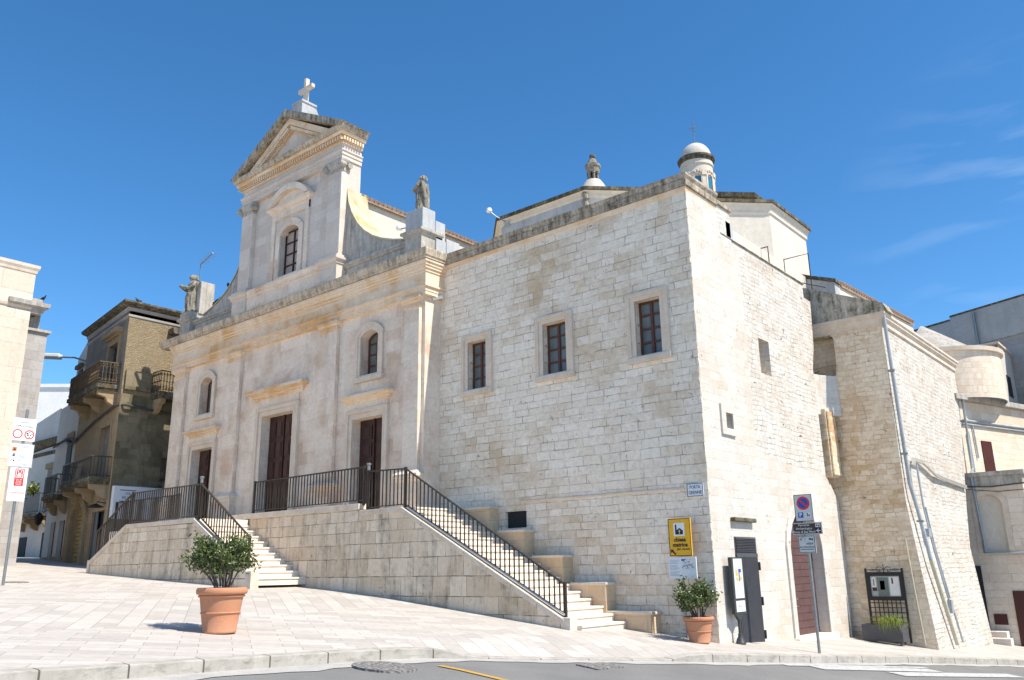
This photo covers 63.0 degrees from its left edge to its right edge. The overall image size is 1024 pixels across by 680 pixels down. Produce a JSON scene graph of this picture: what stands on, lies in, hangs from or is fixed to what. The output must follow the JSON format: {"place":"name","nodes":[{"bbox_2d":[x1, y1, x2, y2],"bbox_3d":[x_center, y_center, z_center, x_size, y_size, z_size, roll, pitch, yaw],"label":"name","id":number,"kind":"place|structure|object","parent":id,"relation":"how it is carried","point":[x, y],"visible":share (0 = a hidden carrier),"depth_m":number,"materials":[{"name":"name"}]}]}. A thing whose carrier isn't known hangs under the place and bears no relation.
{"place":"outdoors","nodes":[
{"label":"outdoors","id":0,"kind":"place"},
{"bbox_2d":[5,581,28,582],"bbox_3d":[-12.537,6.133,21.089,0.600,0.072,0.600,-13,-20,38],"label":"drain cover","id":1,"kind":"object","parent":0,"point":[16,582],"visible":0.49,"depth_m":21.05,"materials":[{"name":"metal"}]},
{"bbox_2d":[0,557,1023,672],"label":"pavement","id":2,"kind":"structure","parent":0,"point":[54,613],"depth_m":14.77,"materials":[{"name":"stone"}]},
{"bbox_2d":[1,409,36,585],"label":"traffic zone sign","id":3,"kind":"object","parent":2,"relation":"on","point":[21,454],"visible":0.98,"depth_m":20.56,"materials":[{"name":"metal"}]},
{"bbox_2d":[0,257,51,565],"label":"stone house","id":4,"kind":"structure","parent":2,"relation":"on","point":[23,338],"depth_m":31.63,"materials":[{"name":"stone"}]},
{"bbox_2d":[17,408,62,557],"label":"street end house","id":5,"kind":"structure","parent":2,"relation":"on","point":[31,537],"depth_m":45.32,"materials":[{"name":"white paint"}]},
{"bbox_2d":[17,537,26,556],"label":"door","id":6,"kind":"structure","parent":5,"relation":"in","point":[22,541],"depth_m":45.27,"materials":[{"name":"grey wood"}]},
{"bbox_2d":[26,481,39,495],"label":"balcony plant","id":7,"kind":"object","parent":5,"relation":"on","point":[31,490],"visible":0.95,"depth_m":43.75,"materials":[{"name":"green plant"}]},
{"bbox_2d":[39,533,43,557],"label":"door","id":8,"kind":"structure","parent":5,"relation":"in","point":[42,533],"depth_m":43.68,"materials":[{"name":"grey"}]},
{"bbox_2d":[43,462,53,508],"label":"window","id":9,"kind":"structure","parent":5,"relation":"in","point":[49,466],"depth_m":44.71,"materials":[{"name":"grey glass"}]},
{"bbox_2d":[36,384,69,422],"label":"white house","id":10,"kind":"structure","parent":2,"relation":"on","point":[53,398],"depth_m":63.74,"materials":[{"name":"paint"}]},
{"bbox_2d":[40,344,87,561],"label":"white house","id":11,"kind":"structure","parent":2,"relation":"on","point":[54,500],"depth_m":37.36,"materials":[{"name":"paint"}]},
{"bbox_2d":[34,509,48,525],"bbox_3d":[-20.855,7.900,37.206,0.797,0.736,0.406,7,-17,-26],"label":"lantern","id":12,"kind":"object","parent":11,"relation":"attached to","point":[38,517],"visible":1,"depth_m":36.98,"materials":[{"name":"grey metal"}]},
{"bbox_2d":[34,439,68,452],"bbox_3d":[-22.800,4.864,37.679,6.486,0.551,0.784,-2,-15,5],"label":"street cable","id":13,"kind":"object","parent":11,"relation":"attached to","point":[51,446],"visible":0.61,"depth_m":37.46,"materials":[{"name":"grey plastic"}]},
{"bbox_2d":[47,522,55,560],"bbox_3d":[-20.517,9.215,37.129,0.060,2.150,0.600,12,-20,-40],"label":"door","id":14,"kind":"structure","parent":11,"relation":"in","point":[52,530],"depth_m":37.13,"materials":[{"name":"grey wood"}]},
{"bbox_2d":[55,520,64,561],"bbox_3d":[-19.547,8.906,36.062,0.060,2.150,0.750,12,-20,-40],"label":"door","id":15,"kind":"structure","parent":11,"relation":"in","point":[62,523],"depth_m":36.05,"materials":[{"name":"grey wood"}]},
{"bbox_2d":[64,431,74,480],"bbox_3d":[-19.811,5.400,37.251,0.090,2.550,1.050,12,-20,-40],"label":"window","id":16,"kind":"structure","parent":11,"relation":"in","point":[70,435],"depth_m":37.29,"materials":[{"name":"grey glass"}]},
{"bbox_2d":[74,363,83,373],"bbox_3d":[-19.767,2.048,37.984,0.190,1.900,0.950,12,-20,-40],"label":"window","id":17,"kind":"structure","parent":11,"relation":"in","point":[80,365],"depth_m":38.04,"materials":[{"name":"stone"}]},
{"bbox_2d":[59,298,182,564],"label":"palazzo","id":18,"kind":"structure","parent":2,"relation":"on","point":[129,360],"depth_m":33.73,"materials":[{"name":"tan brown stone"},{"name":"yellowish brick"},{"name":"iron"}]},
{"bbox_2d":[44,353,88,362],"bbox_3d":[-19.943,0.844,37.420,2.172,0.504,0.340,-1,-15,-1],"label":"street lamp","id":19,"kind":"object","parent":18,"relation":"attached to","point":[56,356],"visible":0.82,"depth_m":37.31,"materials":[{"name":"metal"}]},
{"bbox_2d":[89,512,98,559],"bbox_3d":[-16.407,7.846,32.762,0.040,2.150,0.500,12,-20,-40],"label":"door leaf","id":20,"kind":"structure","parent":18,"relation":"in","point":[96,516],"depth_m":32.78,"materials":[{"name":"grey metal"}]},
{"bbox_2d":[87,501,105,507],"bbox_3d":[-15.877,6.263,31.836,0.585,0.236,0.600,-1,-15,2],"label":"wall awning lamp","id":21,"kind":"object","parent":18,"relation":"attached to","point":[96,505],"visible":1,"depth_m":31.73,"materials":[{"name":"grey"}]},
{"bbox_2d":[97,511,103,550],"bbox_3d":[-15.939,7.745,32.422,0.040,2.150,1.650,12,-20,-40],"label":"doorway","id":22,"kind":"structure","parent":18,"relation":"in","point":[101,514],"depth_m":32.80,"materials":[{"name":"grey"}]},
{"bbox_2d":[94,419,112,476],"bbox_3d":[-16.280,4.429,33.451,0.230,2.300,1.660,12,-20,-40],"label":"window","id":23,"kind":"structure","parent":18,"relation":"in","point":[108,432],"depth_m":33.70,"materials":[{"name":"grey"}]},
{"bbox_2d":[53,404,171,448],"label":"cornice","id":24,"kind":"structure","parent":18,"relation":"attached to","point":[97,419],"depth_m":34.09,"materials":[{"name":"grey"}]},
{"bbox_2d":[101,326,123,384],"bbox_3d":[-16.533,0.819,34.455,1.973,2.400,0.751,-13,-20,38],"label":"window frame","id":25,"kind":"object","parent":18,"relation":"in","point":[113,336],"depth_m":34.57,"materials":[{"name":"beige stone"}]},
{"bbox_2d":[109,485,162,519],"bbox_3d":[-14.569,6.356,32.503,0.216,1.230,2.020,-13,-20,38],"label":"banner","id":26,"kind":"object","parent":18,"relation":"attached to","point":[121,493],"visible":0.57,"depth_m":32.14,"materials":[{"name":"white plastic"}]},
{"bbox_2d":[196,587,247,633],"bbox_3d":[-4.305,3.991,12.341,0.730,0.640,0.730,-13,-20,38],"label":"terracotta pot","id":27,"kind":"object","parent":2,"relation":"on","point":[220,609],"visible":0.99,"depth_m":12.11,"materials":[{"name":"ceramic"}]},
{"bbox_2d":[177,530,262,587],"bbox_3d":[-4.431,3.350,12.607,1.266,0.933,1.045,-13,-20,38],"label":"potted shrub","id":28,"kind":"object","parent":27,"relation":"in","point":[226,558],"visible":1,"depth_m":12.41,"materials":[{"name":"green plant"}]},
{"bbox_2d":[86,503,626,630],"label":"terrace","id":29,"kind":"structure","parent":2,"relation":"on","point":[406,554],"depth_m":20.88,"materials":[{"name":"stone"}]},
{"bbox_2d":[112,493,180,531],"bbox_3d":[-12.631,5.991,28.739,4.460,1.100,0.060,-13,-20,38],"label":"terrace railing","id":30,"kind":"object","parent":29,"relation":"on","point":[117,505],"visible":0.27,"depth_m":28.55,"materials":[{"name":"grey metal"}]},
{"bbox_2d":[94,476,251,568],"bbox_3d":[-10.052,5.439,24.243,8.780,2.660,0.120,-13,-20,38],"label":"stair railing","id":31,"kind":"object","parent":29,"relation":"on","point":[201,486],"visible":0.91,"depth_m":24.28,"materials":[{"name":"grey metal"}]},
{"bbox_2d":[252,465,365,512],"bbox_3d":[-5.747,4.233,23.245,5.060,1.030,0.060,-13,-20,38],"label":"terrace railing","id":32,"kind":"object","parent":29,"relation":"on","point":[255,497],"visible":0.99,"depth_m":23.10,"materials":[{"name":"grey metal"}]},
{"bbox_2d":[366,463,567,616],"bbox_3d":[-1.329,4.425,19.312,6.330,3.720,0.120,-13,-20,38],"label":"stair railing","id":33,"kind":"object","parent":29,"relation":"on","point":[565,607],"visible":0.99,"depth_m":19.38,"materials":[{"name":"grey metal"}]},
{"bbox_2d":[458,506,498,532],"bbox_3d":[-0.917,4.916,21.418,1.240,1.200,0.427,-13,-20,38],"label":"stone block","id":34,"kind":"object","parent":29,"relation":"on","point":[488,516],"visible":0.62,"depth_m":21.17,"materials":[{"name":"beige stone"}]},
{"bbox_2d":[494,529,533,557],"bbox_3d":[-0.116,5.319,20.609,1.420,1.200,0.427,-13,-20,38],"label":"stone block","id":35,"kind":"object","parent":29,"relation":"on","point":[521,539],"visible":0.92,"depth_m":20.31,"materials":[{"name":"beige stone"}]},
{"bbox_2d":[531,555,573,583],"bbox_3d":[0.754,5.713,19.741,1.480,1.200,0.427,-13,-20,38],"label":"stone block","id":36,"kind":"object","parent":29,"relation":"on","point":[561,566],"visible":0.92,"depth_m":19.43,"materials":[{"name":"beige stone"}]},
{"bbox_2d":[570,582,615,612],"bbox_3d":[1.624,6.099,18.875,1.540,1.200,0.427,-13,-20,38],"label":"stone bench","id":37,"kind":"object","parent":29,"relation":"on","point":[601,593],"visible":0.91,"depth_m":18.55,"materials":[{"name":"beige stone"}]},
{"bbox_2d":[158,78,993,649],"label":"church","id":38,"kind":"structure","parent":2,"relation":"on","point":[594,376],"depth_m":22.84,"materials":[{"name":"stone"}]},
{"bbox_2d":[179,275,198,312],"bbox_3d":[-12.808,-1.836,33.223,0.677,1.655,0.849,-13,-20,38],"label":"statue","id":39,"kind":"object","parent":38,"relation":"on","point":[191,289],"visible":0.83,"depth_m":33.05,"materials":[{"name":"stone"}]},
{"bbox_2d":[181,425,220,518],"bbox_3d":[-11.099,4.943,29.879,2.240,3.600,0.580,-13,-20,38],"label":"door frame","id":40,"kind":"structure","parent":38,"relation":"in","point":[206,437],"depth_m":30.11,"materials":[{"name":"stone"}]},
{"bbox_2d":[193,370,216,421],"bbox_3d":[-11.150,2.041,30.751,1.280,1.820,0.440,-13,-20,38],"label":"window frame","id":41,"kind":"structure","parent":38,"relation":"in","point":[209,413],"depth_m":30.78,"materials":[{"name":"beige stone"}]},
{"bbox_2d":[198,252,216,281],"bbox_3d":[-13.925,-2.102,37.693,1.058,3.675,0.500,-13,-20,38],"label":"antenna","id":42,"kind":"object","parent":38,"relation":"on","point":[201,263],"visible":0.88,"depth_m":38.17,"materials":[{"name":"metal"}]},
{"bbox_2d":[245,378,308,513],"bbox_3d":[-7.659,3.681,27.146,3.200,4.480,0.640,-13,-20,38],"label":"door frame","id":43,"kind":"structure","parent":38,"relation":"in","point":[283,397],"depth_m":27.39,"materials":[{"name":"stone"}]},
{"bbox_2d":[266,182,313,281],"bbox_3d":[-7.746,-3.795,29.166,2.540,3.470,0.500,-13,-20,38],"label":"window frame","id":44,"kind":"structure","parent":38,"relation":"in","point":[292,198],"depth_m":29.27,"materials":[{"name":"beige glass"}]},
{"bbox_2d":[338,387,393,508],"bbox_3d":[-4.167,3.284,24.222,2.240,3.590,0.580,-13,-20,38],"label":"door","id":45,"kind":"structure","parent":38,"relation":"in","point":[374,433],"depth_m":24.42,"materials":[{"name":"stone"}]},
{"bbox_2d":[352,321,383,384],"bbox_3d":[-4.179,0.368,25.064,1.280,1.820,0.440,-13,-20,38],"label":"window","id":46,"kind":"structure","parent":38,"relation":"in","point":[376,342],"depth_m":25.13,"materials":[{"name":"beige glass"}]},
{"bbox_2d":[396,225,405,230],"bbox_3d":[-3.189,-3.391,25.613,1.000,0.510,0.195,-13,-20,38],"label":"floodlight","id":47,"kind":"object","parent":38,"relation":"attached to","point":[399,228],"visible":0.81,"depth_m":25.84,"materials":[{"name":"metal"}]},
{"bbox_2d":[411,175,429,208],"bbox_3d":[-2.761,-4.392,25.193,0.614,1.204,0.495,-13,-20,38],"label":"statue","id":48,"kind":"object","parent":38,"relation":"on","point":[420,190],"visible":0.88,"depth_m":25.03,"materials":[{"name":"stone"}]},
{"bbox_2d":[432,295,442,300],"bbox_3d":[-2.145,-1.206,24.133,0.340,0.181,0.194,2,-16,-10],"label":"security camera","id":49,"kind":"object","parent":38,"relation":"attached to","point":[438,297],"visible":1,"depth_m":24.05,"materials":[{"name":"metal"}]},
{"bbox_2d":[460,330,492,397],"bbox_3d":[-0.904,0.674,22.899,1.150,1.705,0.330,-13,-20,38],"label":"window","id":50,"kind":"structure","parent":38,"relation":"in","point":[482,351],"depth_m":22.96,"materials":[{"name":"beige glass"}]},
{"bbox_2d":[486,208,509,226],"bbox_3d":[-0.458,-4.141,28.128,0.820,0.710,0.200,-2,-15,5],"label":"floodlight","id":51,"kind":"object","parent":38,"relation":"attached to","point":[506,222],"visible":1,"depth_m":28.07,"materials":[{"name":"metal"}]},
{"bbox_2d":[534,310,574,382],"bbox_3d":[1.134,0.185,21.237,1.220,1.705,0.330,-13,-20,38],"label":"window","id":52,"kind":"structure","parent":38,"relation":"in","point":[560,336],"depth_m":21.31,"materials":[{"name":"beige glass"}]},
{"bbox_2d":[625,285,672,364],"bbox_3d":[3.229,-0.318,19.528,1.160,1.705,0.330,-13,-20,38],"label":"window","id":53,"kind":"structure","parent":38,"relation":"in","point":[655,335],"depth_m":19.58,"materials":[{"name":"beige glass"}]},
{"bbox_2d":[687,483,703,496],"bbox_3d":[3.926,3.209,17.880,0.390,0.280,0.035,-13,-20,38],"label":"street name plate","id":54,"kind":"object","parent":38,"relation":"attached to","point":[695,489],"visible":1,"depth_m":17.86,"materials":[{"name":"white ceramic"}]},
{"bbox_2d":[719,403,736,436],"bbox_3d":[4.828,1.840,19.043,0.270,0.700,0.680,-13,-20,38],"label":"window frame","id":55,"kind":"structure","parent":38,"relation":"in","point":[723,408],"depth_m":18.89,"materials":[{"name":"white stone"}]},
{"bbox_2d":[734,536,766,642],"bbox_3d":[5.217,5.467,18.280,0.085,2.250,1.100,-13,-20,38],"label":"service door","id":56,"kind":"structure","parent":38,"relation":"in","point":[752,624],"depth_m":18.29,"materials":[{"name":"grey metal"}]},
{"bbox_2d":[761,246,784,269],"bbox_3d":[7.245,-2.122,24.180,0.916,0.716,1.130,-13,-20,38],"label":"roof handrail","id":57,"kind":"object","parent":38,"relation":"on","point":[768,256],"visible":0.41,"depth_m":23.58,"materials":[{"name":"grey metal"}]},
{"bbox_2d":[783,253,825,289],"bbox_3d":[8.991,-1.945,25.858,1.209,1.614,0.484,-13,-19,36],"label":"roof handrail","id":58,"kind":"object","parent":38,"relation":"on","point":[811,284],"visible":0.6,"depth_m":25.90,"materials":[{"name":"grey metal"}]},
{"bbox_2d":[785,505,839,640],"bbox_3d":[7.362,5.924,20.923,0.440,3.670,2.550,-13,-20,38],"label":"door frame","id":59,"kind":"structure","parent":38,"relation":"in","point":[797,582],"depth_m":21.03,"materials":[{"name":"stone"}]},
{"bbox_2d":[607,610,661,632],"bbox_3d":[2.433,6.487,18.063,1.680,1.200,0.427,-13,-20,38],"label":"stone bench","id":60,"kind":"object","parent":2,"relation":"on","point":[646,621],"visible":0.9,"depth_m":17.75,"materials":[{"name":"beige stone"}]},
{"bbox_2d":[668,518,697,638],"bbox_3d":[3.596,4.983,17.429,0.650,2.470,0.118,-13,-20,38],"label":"church sign","id":61,"kind":"object","parent":2,"relation":"on","point":[680,536],"visible":0.99,"depth_m":17.55,"materials":[{"name":"metal"}]},
{"bbox_2d":[683,616,713,643],"bbox_3d":[3.740,5.786,16.686,0.620,0.500,0.620,-13,-20,38],"label":"terracotta pot","id":62,"kind":"object","parent":2,"relation":"on","point":[699,631],"visible":0.98,"depth_m":16.48,"materials":[{"name":"ceramic"}]},
{"bbox_2d":[671,575,722,616],"bbox_3d":[3.706,5.208,16.892,1.050,0.894,0.951,7,-17,-28],"label":"potted shrub","id":63,"kind":"object","parent":62,"relation":"in","point":[696,596],"visible":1,"depth_m":16.72,"materials":[{"name":"green plant"}]},
{"bbox_2d":[728,557,745,644],"bbox_3d":[4.735,5.442,17.476,0.220,1.733,0.520,-13,-20,38],"label":"information totem","id":64,"kind":"object","parent":2,"relation":"on","point":[737,589],"visible":1,"depth_m":17.44,"materials":[{"name":"white metal"}]},
{"bbox_2d":[792,494,822,653],"bbox_3d":[6.275,4.877,17.457,0.645,3.250,0.092,-13,-20,38],"label":"parking sign","id":65,"kind":"object","parent":2,"relation":"on","point":[803,506],"visible":1,"depth_m":17.66,"materials":[{"name":"metal"}]},
{"bbox_2d":[861,623,908,644],"bbox_3d":[9.650,7.607,21.592,1.000,0.487,0.450,-13,-20,38],"label":"planter box","id":66,"kind":"object","parent":2,"relation":"on","point":[869,633],"visible":0.82,"depth_m":21.41,"materials":[{"name":"grey concrete"}]},
{"bbox_2d":[866,614,909,632],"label":"ornamental grass","id":67,"kind":"object","parent":66,"relation":"in","point":[890,620],"depth_m":21.34,"materials":[{"name":"green plant"}]},
{"bbox_2d":[864,564,912,642],"bbox_3d":[9.877,6.916,21.960,0.980,1.967,0.060,-13,-20,38],"label":"notice board","id":68,"kind":"object","parent":2,"relation":"on","point":[887,586],"visible":0.93,"depth_m":22.02,"materials":[{"name":"grey metal"}]},
{"bbox_2d":[792,294,1023,569],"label":"block","id":69,"kind":"structure","parent":2,"relation":"on","point":[1002,322],"depth_m":37.90,"materials":[{"name":"grey stone"}]},
{"bbox_2d":[916,326,1023,645],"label":"apse annex","id":70,"kind":"object","parent":2,"relation":"on","point":[992,423],"visible":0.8,"depth_m":27.93,"materials":[{"name":"grey stone"}]},
{"bbox_2d":[975,566,990,629],"bbox_3d":[15.337,8.405,27.233,0.200,2.000,0.060,-13,-20,38],"label":"side door","id":71,"kind":"structure","parent":70,"relation":"in","point":[978,568],"depth_m":27.28,"materials":[{"name":"grey"}]},
{"bbox_2d":[981,441,995,471],"bbox_3d":[16.810,4.174,29.464,0.650,1.200,0.060,9,-18,-32],"label":"shutter door","id":72,"kind":"structure","parent":70,"relation":"in","point":[987,450],"depth_m":29.44,"materials":[{"name":"wood"}]},
{"bbox_2d":[966,482,1023,491],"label":"ledge","id":73,"kind":"object","parent":70,"relation":"attached to","point":[997,486],"depth_m":27.46,"materials":[{"name":"grey stone"}]},
{"bbox_2d":[1012,591,1023,645],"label":"garage door","id":74,"kind":"structure","parent":70,"relation":"in","point":[1018,596],"depth_m":26.48,"materials":[{"name":"wood"}]},
{"bbox_2d":[978,341,1018,403],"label":"white stair tower","id":75,"kind":"structure","parent":2,"relation":"on","point":[1009,380],"depth_m":35.93,"materials":[{"name":"paint"}]},
{"bbox_2d":[1006,375,1013,397],"bbox_3d":[21.329,2.000,35.761,0.030,0.900,0.800,-13,-20,38],"label":"window","id":76,"kind":"structure","parent":75,"relation":"in","point":[1008,378],"depth_m":35.68,"materials":[{"name":"grey glass"}]},
{"bbox_2d":[0,0,1023,383],"label":"sky","id":77,"kind":"structure","parent":0,"point":[893,130],"materials":[{"name":"blue"}]},
{"bbox_2d":[197,661,1023,679],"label":"road","id":78,"kind":"structure","parent":0,"point":[516,671],"depth_m":12.64,"materials":[{"name":"grey asphalt"}]},
{"bbox_2d":[438,665,506,679],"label":"yellow road marking","id":79,"kind":"object","parent":78,"relation":"on","point":[473,672],"visible":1,"depth_m":11.17,"materials":[{"name":"paint"}]},
{"bbox_2d":[0,647,1023,679],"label":"kerb","id":80,"kind":"structure","parent":78,"relation":"on","point":[124,670],"depth_m":11.15,"materials":[{"name":"grey stone"}]},
{"bbox_2d":[117,658,1023,679],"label":"gutter","id":81,"kind":"object","parent":78,"relation":"on","point":[300,668],"visible":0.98,"depth_m":11.97,"materials":[{"name":"stone"}]},
{"bbox_2d":[352,661,417,673],"bbox_3d":[-1.669,4.314,10.971,0.860,0.138,0.860,-13,-20,38],"label":"manhole cover","id":82,"kind":"object","parent":81,"relation":"on","point":[384,667],"visible":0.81,"depth_m":10.86,"materials":[{"name":"metal"}]},
{"bbox_2d":[576,662,624,669],"bbox_3d":[1.380,5.091,13.000,0.400,0.130,0.750,-13,-20,38],"label":"drain cover","id":83,"kind":"object","parent":78,"relation":"on","point":[600,666],"visible":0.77,"depth_m":12.94,"materials":[{"name":"metal"}]},
{"bbox_2d":[783,664,925,667],"bbox_3d":[6.974,6.536,16.728,4.492,0.378,0.160,9,-18,-32],"label":"white road marking","id":84,"kind":"object","parent":78,"relation":"on","point":[850,666],"visible":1,"depth_m":16.56,"materials":[{"name":"paint"}]},
{"bbox_2d":[812,666,940,671],"bbox_3d":[7.287,6.536,16.589,3.684,0.343,0.380,8,-18,-30],"label":"white road marking","id":85,"kind":"object","parent":78,"relation":"on","point":[874,668],"visible":1,"depth_m":16.53,"materials":[{"name":"paint"}]},
{"bbox_2d":[890,672,1020,676],"bbox_3d":[9.191,6.870,17.135,4.286,0.389,0.420,9,-18,-32],"label":"white road marking","id":86,"kind":"object","parent":78,"relation":"on","point":[952,674],"visible":1,"depth_m":17.00,"materials":[{"name":"paint"}]}
]}

